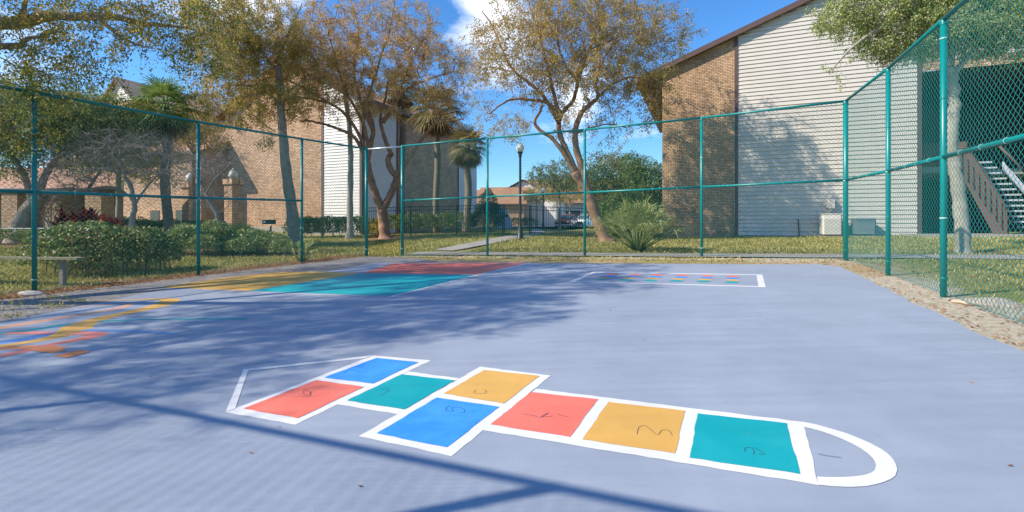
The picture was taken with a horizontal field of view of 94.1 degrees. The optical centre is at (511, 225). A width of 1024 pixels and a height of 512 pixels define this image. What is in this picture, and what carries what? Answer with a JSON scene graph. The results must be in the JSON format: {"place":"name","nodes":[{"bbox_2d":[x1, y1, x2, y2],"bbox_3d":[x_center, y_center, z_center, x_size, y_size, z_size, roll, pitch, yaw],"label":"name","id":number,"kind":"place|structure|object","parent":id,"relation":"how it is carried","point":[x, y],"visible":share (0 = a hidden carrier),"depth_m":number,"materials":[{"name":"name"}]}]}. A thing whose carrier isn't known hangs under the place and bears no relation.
{"place":"outdoors","nodes":[
{"label":"outdoors","id":0,"kind":"place"},
{"bbox_2d":[0,255,695,321],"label":"court asphalt","id":1,"kind":"structure","parent":0,"point":[102,294],"depth_m":9.03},
{"bbox_2d":[0,307,37,318],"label":"weed","id":2,"kind":"object","parent":1,"relation":"on","point":[14,315],"visible":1,"depth_m":6.05,"materials":[{"name":"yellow plant"}]},
{"bbox_2d":[1,298,44,307],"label":"weed","id":3,"kind":"object","parent":1,"relation":"on","point":[18,302],"visible":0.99,"depth_m":6.84,"materials":[{"name":"green plant"}]},
{"bbox_2d":[33,294,65,298],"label":"weed","id":4,"kind":"object","parent":1,"relation":"on","point":[48,297],"visible":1,"depth_m":7.55,"materials":[{"name":"green plant"}]},
{"bbox_2d":[40,302,74,307],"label":"weed","id":5,"kind":"object","parent":1,"relation":"on","point":[57,304],"visible":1,"depth_m":6.78,"materials":[{"name":"green plant"}]},
{"bbox_2d":[55,296,91,301],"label":"weed","id":6,"kind":"object","parent":1,"relation":"on","point":[82,299],"visible":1,"depth_m":7.21,"materials":[{"name":"green plant"}]},
{"bbox_2d":[164,262,530,296],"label":"four square panels","id":7,"kind":"object","parent":1,"relation":"on","point":[394,279],"visible":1,"depth_m":9.29,"materials":[{"name":"paint"}]},
{"bbox_2d":[0,0,926,221],"label":"sky","id":8,"kind":"structure","parent":0,"point":[720,18],"materials":[{"name":"blue"}]},
{"bbox_2d":[435,229,545,250],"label":"path","id":9,"kind":"structure","parent":0,"point":[476,243],"depth_m":19.33,"materials":[{"name":"concrete"}]},
{"bbox_2d":[0,263,1023,511],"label":"court surface","id":10,"kind":"object","parent":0,"point":[112,421],"visible":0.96,"depth_m":3.12,"materials":[{"name":"blue paint"}]},
{"bbox_2d":[0,298,246,356],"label":"ribbon mural","id":11,"kind":"object","parent":10,"relation":"on","point":[81,327],"visible":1,"depth_m":5.19,"materials":[{"name":"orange paint"}]},
{"bbox_2d":[226,355,896,486],"bbox_3d":[-0.182,1.088,2.933,4.114,0.072,1.303,0,0,23],"label":"hopscotch grid","id":12,"kind":"object","parent":10,"relation":"on","point":[451,419],"visible":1,"depth_m":2.65,"materials":[{"name":"multicoloured paint"}]},
{"bbox_2d":[569,272,765,286],"bbox_3d":[2.780,0.937,8.509,3.191,0.087,1.645,0,0,21],"label":"dot game","id":13,"kind":"object","parent":10,"relation":"on","point":[729,279],"visible":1,"depth_m":8.45,"materials":[{"name":"white paint"}]},
{"bbox_2d":[0,227,1023,350],"bbox_3d":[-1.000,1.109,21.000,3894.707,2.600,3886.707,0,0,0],"label":"lawn","id":14,"kind":"structure","parent":0,"point":[986,322],"depth_m":10.63,"materials":[{"name":"green plant"}]},
{"bbox_2d":[0,227,42,243],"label":"shrub","id":15,"kind":"object","parent":14,"relation":"on","point":[17,235],"visible":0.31,"depth_m":16.17,"materials":[{"name":"green plant"}]},
{"bbox_2d":[0,228,49,243],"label":"bench","id":16,"kind":"object","parent":14,"relation":"on","point":[19,228],"visible":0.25,"depth_m":16.18,"materials":[{"name":"grey concrete"}]},
{"bbox_2d":[18,290,45,296],"bbox_3d":[-8.289,1.196,8.227,0.347,0.152,0.255,0,0,0],"label":"stone","id":17,"kind":"object","parent":14,"relation":"on","point":[27,293],"visible":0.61,"depth_m":8.15,"materials":[{"name":"white stone"}]},
{"bbox_2d":[0,256,85,285],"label":"bench","id":18,"kind":"object","parent":14,"relation":"on","point":[61,273],"visible":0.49,"depth_m":9.36,"materials":[{"name":"grey concrete"}]},
{"bbox_2d":[11,185,84,230],"bbox_3d":[-17.989,-0.489,18.531,1.944,2.200,1.826,0,0,0],"label":"bare shrub","id":19,"kind":"object","parent":14,"relation":"on","point":[56,204],"visible":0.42,"depth_m":18.54,"materials":[{"name":"brown plant"}]},
{"bbox_2d":[45,204,107,225],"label":"ti plant","id":20,"kind":"object","parent":14,"relation":"on","point":[88,213],"visible":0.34,"depth_m":17.55,"materials":[{"name":"red plant"}]},
{"bbox_2d":[0,167,158,237],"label":"entrance wing","id":21,"kind":"structure","parent":14,"relation":"on","point":[16,197],"depth_m":23.75,"materials":[{"name":"brown brick"}]},
{"bbox_2d":[0,63,171,242],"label":"oak tree","id":22,"kind":"object","parent":14,"relation":"on","point":[96,97],"visible":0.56,"depth_m":17.31,"materials":[{"name":"green plant"}]},
{"bbox_2d":[11,217,188,274],"bbox_3d":[-10.404,0.502,11.755,4.036,1.433,2.702,0,0,9],"label":"hedge shrub","id":23,"kind":"object","parent":14,"relation":"on","point":[119,249],"visible":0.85,"depth_m":11.17,"materials":[{"name":"green plant"}]},
{"bbox_2d":[8,119,205,228],"bbox_3d":[-14.345,-1.540,17.262,5.910,4.908,3.675,0,0,0],"label":"bare tree","id":24,"kind":"object","parent":14,"relation":"on","point":[146,158],"visible":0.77,"depth_m":16.93,"materials":[{"name":"plant"}]},
{"bbox_2d":[91,213,127,232],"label":"ti plant","id":25,"kind":"object","parent":14,"relation":"on","point":[117,221],"visible":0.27,"depth_m":17.11,"materials":[{"name":"red plant"}]},
{"bbox_2d":[48,103,186,217],"bbox_3d":[-18.433,-2.699,22.512,5.326,6.722,5.318,0,0,0],"label":"evergreen tree","id":26,"kind":"object","parent":14,"relation":"on","point":[119,207],"visible":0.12,"depth_m":22.42,"materials":[{"name":"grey plant"}]},
{"bbox_2d":[0,0,272,160],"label":"overhanging tree","id":27,"kind":"object","parent":14,"relation":"on","point":[22,18],"visible":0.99,"depth_m":8.60,"materials":[{"name":"green plant"}]},
{"bbox_2d":[112,216,204,232],"bbox_3d":[-15.091,0.189,19.843,4.812,1.288,2.400,0,0,0],"label":"shrub","id":28,"kind":"object","parent":14,"relation":"on","point":[151,223],"visible":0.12,"depth_m":19.53,"materials":[{"name":"green plant"}]},
{"bbox_2d":[122,73,209,232],"bbox_3d":[-13.734,-2.585,18.999,3.089,6.936,3.001,0,0,-38],"label":"palm tree","id":29,"kind":"object","parent":14,"relation":"on","point":[166,88],"visible":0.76,"depth_m":18.83,"materials":[{"name":"green plant"}]},
{"bbox_2d":[0,85,367,294],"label":"chain link fence","id":30,"kind":"object","parent":14,"relation":"on","point":[33,191],"visible":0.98,"depth_m":10.44,"materials":[{"name":"teal metal"}]},
{"bbox_2d":[181,172,195,223],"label":"lamp pillar","id":31,"kind":"structure","parent":14,"relation":"on","point":[184,209],"depth_m":28.72,"materials":[{"name":"brown brick"}]},
{"bbox_2d":[157,93,238,220],"bbox_3d":[-15.658,-2.851,23.509,3.566,7.058,3.845,0,0,0],"label":"evergreen tree","id":32,"kind":"object","parent":14,"relation":"on","point":[205,142],"visible":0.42,"depth_m":23.41,"materials":[{"name":"green plant"}]},
{"bbox_2d":[144,138,255,250],"bbox_3d":[-10.662,-1.051,16.709,3.664,4.132,2.570,0,0,-21],"label":"bare tree","id":33,"kind":"object","parent":14,"relation":"on","point":[215,211],"visible":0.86,"depth_m":16.74,"materials":[{"name":"plant"}]},
{"bbox_2d":[165,219,257,255],"bbox_3d":[-10.333,0.392,16.357,2.333,1.287,3.156,0,0,13],"label":"shrub","id":34,"kind":"object","parent":14,"relation":"on","point":[204,227],"visible":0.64,"depth_m":15.73,"materials":[{"name":"green leaves"},{"name":"grey bark"}]},
{"bbox_2d":[223,168,242,232],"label":"lamp pillar","id":35,"kind":"structure","parent":14,"relation":"on","point":[239,183],"depth_m":27.78,"materials":[{"name":"brown brick"}]},
{"bbox_2d":[173,0,339,242],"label":"broadleaf tree","id":36,"kind":"object","parent":14,"relation":"on","point":[250,46],"visible":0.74,"depth_m":20.45,"materials":[{"name":"green plant"}]},
{"bbox_2d":[37,64,482,234],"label":"apartment building","id":37,"kind":"structure","parent":14,"relation":"on","point":[383,177],"depth_m":33.15,"materials":[{"name":"brown brick"}]},
{"bbox_2d":[150,210,159,221],"bbox_3d":[-26.042,-0.400,34.774,1.000,1.400,0.080,0,0,22],"label":"window","id":38,"kind":"structure","parent":37,"relation":"in","point":[156,216],"depth_m":34.70,"materials":[{"name":"glass"}]},
{"bbox_2d":[175,210,181,223],"bbox_3d":[-23.446,-0.400,33.725,1.000,1.400,0.080,0,0,22],"label":"window","id":39,"kind":"structure","parent":37,"relation":"in","point":[178,216],"depth_m":33.75,"materials":[{"name":"glass"}]},
{"bbox_2d":[223,228,296,256],"bbox_3d":[-8.723,0.590,16.554,2.249,1.024,2.581,0,0,-31],"label":"shrub","id":40,"kind":"object","parent":14,"relation":"on","point":[281,240],"visible":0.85,"depth_m":16.11,"materials":[{"name":"green plant"}]},
{"bbox_2d":[262,220,275,230],"bbox_3d":[-10.448,0.304,20.520,0.580,1.117,0.109,0,0,0],"label":"ground sign","id":41,"kind":"object","parent":14,"relation":"on","point":[265,222],"visible":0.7,"depth_m":20.48,"materials":[{"name":"black metal"}]},
{"bbox_2d":[282,237,320,260],"bbox_3d":[-6.300,0.723,14.204,1.254,0.769,1.393,0,0,0],"label":"saw palmetto","id":42,"kind":"object","parent":14,"relation":"on","point":[297,244],"visible":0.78,"depth_m":14.12,"materials":[{"name":"green plant"}]},
{"bbox_2d":[282,215,370,236],"bbox_3d":[-9.895,0.066,25.600,4.932,1.359,1.189,0,0,0],"label":"clipped hedge","id":43,"kind":"object","parent":14,"relation":"on","point":[325,220],"visible":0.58,"depth_m":25.36,"materials":[{"name":"green plant"}]},
{"bbox_2d":[202,0,478,238],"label":"crape myrtle","id":44,"kind":"object","parent":14,"relation":"on","point":[358,50],"visible":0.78,"depth_m":22.93,"materials":[{"name":"red plant"}]},
{"bbox_2d":[312,31,381,238],"bbox_3d":[-8.656,-4.566,24.594,3.921,10.678,3.479,0,0,0],"label":"slender tree","id":45,"kind":"object","parent":14,"relation":"on","point":[349,189],"visible":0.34,"depth_m":24.10,"materials":[{"name":"green plant"}]},
{"bbox_2d":[368,217,378,237],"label":"shrub","id":46,"kind":"object","parent":14,"relation":"on","point":[373,225],"visible":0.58,"depth_m":24.36,"materials":[{"name":"yellow plant"}]},
{"bbox_2d":[378,62,423,231],"bbox_3d":[-7.933,-5.408,33.956,4.045,11.988,4.102,0,0,0],"label":"palm tree","id":47,"kind":"object","parent":14,"relation":"on","point":[402,134],"visible":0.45,"depth_m":33.71,"materials":[{"name":"green plant"}]},
{"bbox_2d":[364,204,502,235],"bbox_3d":[-4.132,-0.192,25.203,7.349,1.837,0.060,0,0,0],"label":"metal fence","id":48,"kind":"object","parent":14,"relation":"on","point":[439,209],"visible":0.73,"depth_m":25.19,"materials":[{"name":"black metal"}]},
{"bbox_2d":[388,211,478,232],"bbox_3d":[-5.146,-0.173,29.497,6.210,1.533,2.036,0,0,0],"label":"shrub","id":49,"kind":"object","parent":14,"relation":"on","point":[447,215],"visible":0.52,"depth_m":29.14,"materials":[{"name":"green plant"}]},
{"bbox_2d":[402,82,469,231],"bbox_3d":[-4.932,-4.376,31.044,4.741,9.881,4.326,0,0,0],"label":"palm tree","id":50,"kind":"object","parent":14,"relation":"on","point":[423,125],"visible":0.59,"depth_m":30.81,"materials":[{"name":"green plant"}]},
{"bbox_2d":[444,123,491,232],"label":"palm tree","id":51,"kind":"object","parent":14,"relation":"on","point":[465,133],"visible":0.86,"depth_m":28.78,"materials":[{"name":"green plant"}]},
{"bbox_2d":[470,188,503,230],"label":"conical shrub","id":52,"kind":"object","parent":14,"relation":"on","point":[494,211],"visible":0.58,"depth_m":29.53,"materials":[{"name":"green plant"}]},
{"bbox_2d":[477,187,528,226],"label":"distant house","id":53,"kind":"structure","parent":14,"relation":"on","point":[514,200],"depth_m":61.33,"materials":[{"name":"beige paint"}]},
{"bbox_2d":[495,207,512,228],"bbox_3d":[-0.667,-0.409,40.040,1.505,2.452,0.080,0,0,0],"label":"privacy panel","id":54,"kind":"object","parent":14,"relation":"on","point":[509,225],"visible":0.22,"depth_m":40.00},
{"bbox_2d":[0,232,1023,302],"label":"lawn grass","id":55,"kind":"structure","parent":14,"relation":"on","point":[376,251],"depth_m":14.88,"materials":[{"name":"green plant"}]},
{"bbox_2d":[0,234,1023,485],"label":"fallen leaves","id":56,"kind":"object","parent":14,"relation":"on","point":[62,288],"visible":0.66,"depth_m":10.14,"materials":[{"name":"brown plant"}]},
{"bbox_2d":[504,204,529,234],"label":"metal gate","id":57,"kind":"structure","parent":14,"relation":"on","point":[506,216],"depth_m":25.14,"materials":[{"name":"black metal"}]},
{"bbox_2d":[516,142,523,238],"bbox_3d":[0.353,-1.457,20.500,0.340,4.325,0.340,0,0,0],"label":"lamp post","id":58,"kind":"object","parent":14,"relation":"on","point":[520,146],"visible":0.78,"depth_m":20.45,"materials":[{"name":"black metal"}]},
{"bbox_2d":[512,217,540,227],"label":"shrub","id":59,"kind":"object","parent":14,"relation":"on","point":[526,221],"visible":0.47,"depth_m":43.75,"materials":[{"name":"green plant"}]},
{"bbox_2d":[509,179,563,227],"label":"distant house","id":60,"kind":"structure","parent":14,"relation":"on","point":[546,203],"depth_m":63.03,"materials":[{"name":"white"}]},
{"bbox_2d":[521,181,556,227],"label":"background tree","id":61,"kind":"object","parent":14,"relation":"on","point":[533,190],"visible":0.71,"depth_m":49.67,"materials":[{"name":"green plant"}]},
{"bbox_2d":[541,188,544,229],"bbox_3d":[2.493,-1.279,38.000,0.340,3.526,0.340,0,0,0],"label":"lamp post","id":62,"kind":"object","parent":14,"relation":"on","point":[543,191],"visible":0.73,"depth_m":37.93,"materials":[{"name":"black metal"}]},
{"bbox_2d":[525,158,589,229],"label":"background tree","id":63,"kind":"object","parent":14,"relation":"on","point":[559,180],"visible":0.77,"depth_m":45.40,"materials":[{"name":"green plant"}]},
{"bbox_2d":[530,205,596,235],"bbox_3d":[2.750,-0.152,25.203,3.556,1.827,0.060,0,0,0],"label":"metal fence","id":64,"kind":"object","parent":14,"relation":"on","point":[548,210],"visible":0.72,"depth_m":25.19,"materials":[{"name":"black metal"}]},
{"bbox_2d":[536,180,590,227],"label":"background tree","id":65,"kind":"object","parent":14,"relation":"on","point":[565,199],"visible":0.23,"depth_m":60.66,"materials":[{"name":"green plant"}]},
{"bbox_2d":[526,180,628,226],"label":"distant house","id":66,"kind":"structure","parent":14,"relation":"on","point":[574,207],"depth_m":75.46,"materials":[{"name":"brown paint"}]},
{"bbox_2d":[565,210,580,226],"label":"window frame","id":67,"kind":"structure","parent":66,"relation":"in","point":[576,214],"depth_m":75.43,"materials":[{"name":"white"}]},
{"bbox_2d":[448,0,708,241],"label":"crape myrtle","id":68,"kind":"object","parent":14,"relation":"on","point":[640,33],"visible":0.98,"depth_m":19.95,"materials":[{"name":"green plant"}]},
{"bbox_2d":[582,151,647,235],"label":"evergreen tree","id":69,"kind":"object","parent":14,"relation":"on","point":[601,177],"visible":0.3,"depth_m":27.19,"materials":[{"name":"green plant"}]},
{"bbox_2d":[401,100,848,260],"bbox_3d":[2.169,-0.885,13.544,12.303,4.074,0.618,0,0,22],"label":"chain link fence","id":70,"kind":"object","parent":14,"relation":"on","point":[844,198],"visible":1,"depth_m":13.24,"materials":[{"name":"teal metal"}]},
{"bbox_2d":[368,146,400,149],"bbox_3d":[-4.192,-2.545,15.645,1.228,0.112,0.050,0,0,7],"label":"crossbar pipe","id":71,"kind":"object","parent":70,"relation":"attached to","point":[384,147],"visible":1,"depth_m":15.63,"materials":[{"name":"metal"}]},
{"bbox_2d":[597,187,655,238],"bbox_3d":[5.570,-0.584,23.574,3.093,2.733,3.087,0,0,0],"label":"shrub","id":72,"kind":"object","parent":14,"relation":"on","point":[620,198],"visible":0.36,"depth_m":23.20,"materials":[{"name":"green plant"}]},
{"bbox_2d":[615,150,662,235],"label":"evergreen tree","id":73,"kind":"object","parent":14,"relation":"on","point":[645,181],"visible":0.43,"depth_m":25.10,"materials":[{"name":"green plant"}]},
{"bbox_2d":[589,192,695,250],"bbox_3d":[3.853,-0.148,14.881,3.470,2.011,3.247,0,0,0],"label":"saw palmetto","id":74,"kind":"object","parent":14,"relation":"on","point":[630,220],"visible":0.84,"depth_m":14.76,"materials":[{"name":"green plant"}]},
{"bbox_2d":[637,0,1023,236],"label":"apartment building","id":75,"kind":"structure","parent":14,"relation":"on","point":[777,59],"depth_m":22.48,"materials":[{"name":"beige brick"}]},
{"bbox_2d":[826,199,834,213],"bbox_3d":[14.308,-0.623,21.436,0.300,1.105,0.270,0,0,22],"label":"meter box","id":76,"kind":"object","parent":75,"relation":"attached to","point":[831,202],"visible":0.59,"depth_m":21.33,"materials":[{"name":"beige metal"}]},
{"bbox_2d":[818,214,842,237],"bbox_3d":[14.044,0.010,21.020,0.873,1.059,0.873,0,0,22],"label":"air conditioner","id":77,"kind":"object","parent":14,"relation":"on","point":[829,224],"visible":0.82,"depth_m":20.71,"materials":[{"name":"metal"}]},
{"bbox_2d":[849,218,875,237],"bbox_3d":[15.158,0.095,20.570,0.894,0.853,0.894,0,0,22],"label":"green utility box","id":78,"kind":"object","parent":14,"relation":"on","point":[865,229],"visible":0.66,"depth_m":20.25,"materials":[{"name":"metal"}]},
{"bbox_2d":[801,0,1023,253],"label":"live oak","id":79,"kind":"object","parent":14,"relation":"on","point":[921,16],"visible":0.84,"depth_m":12.15,"materials":[{"name":"green plant"}]},
{"bbox_2d":[845,0,1023,323],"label":"chain link fence","id":80,"kind":"object","parent":14,"relation":"on","point":[944,155],"visible":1,"depth_m":6.23,"materials":[{"name":"teal metal"}]},
{"bbox_2d":[951,297,1023,306],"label":"sand heap","id":81,"kind":"object","parent":14,"relation":"on","point":[957,301],"visible":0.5,"depth_m":5.61,"materials":[{"name":"beige sand"}]},
{"bbox_2d":[405,252,1023,258],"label":"path","id":82,"kind":"structure","parent":0,"point":[704,255],"depth_m":12.97,"materials":[{"name":"concrete"}]},
{"bbox_2d":[900,233,1023,236],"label":"breezeway slab","id":83,"kind":"structure","parent":0,"point":[1005,235],"depth_m":18.91,"materials":[{"name":"concrete"}]},
{"bbox_2d":[959,145,1023,233],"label":"staircase","id":84,"kind":"structure","parent":83,"relation":"on","point":[988,192],"depth_m":19.84,"materials":[{"name":"metal"}]},
{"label":"parking lot","id":85,"kind":"structure","parent":0,"visible":0},
{"bbox_2d":[554,214,577,228],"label":"parked car","id":86,"kind":"object","parent":85,"relation":"on","point":[565,222],"visible":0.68,"depth_m":51.80,"materials":[{"name":"grey paint"}]},
{"bbox_2d":[574,215,591,227],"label":"parked car","id":87,"kind":"object","parent":85,"relation":"on","point":[582,221],"visible":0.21,"depth_m":55.55,"materials":[{"name":"white paint"}]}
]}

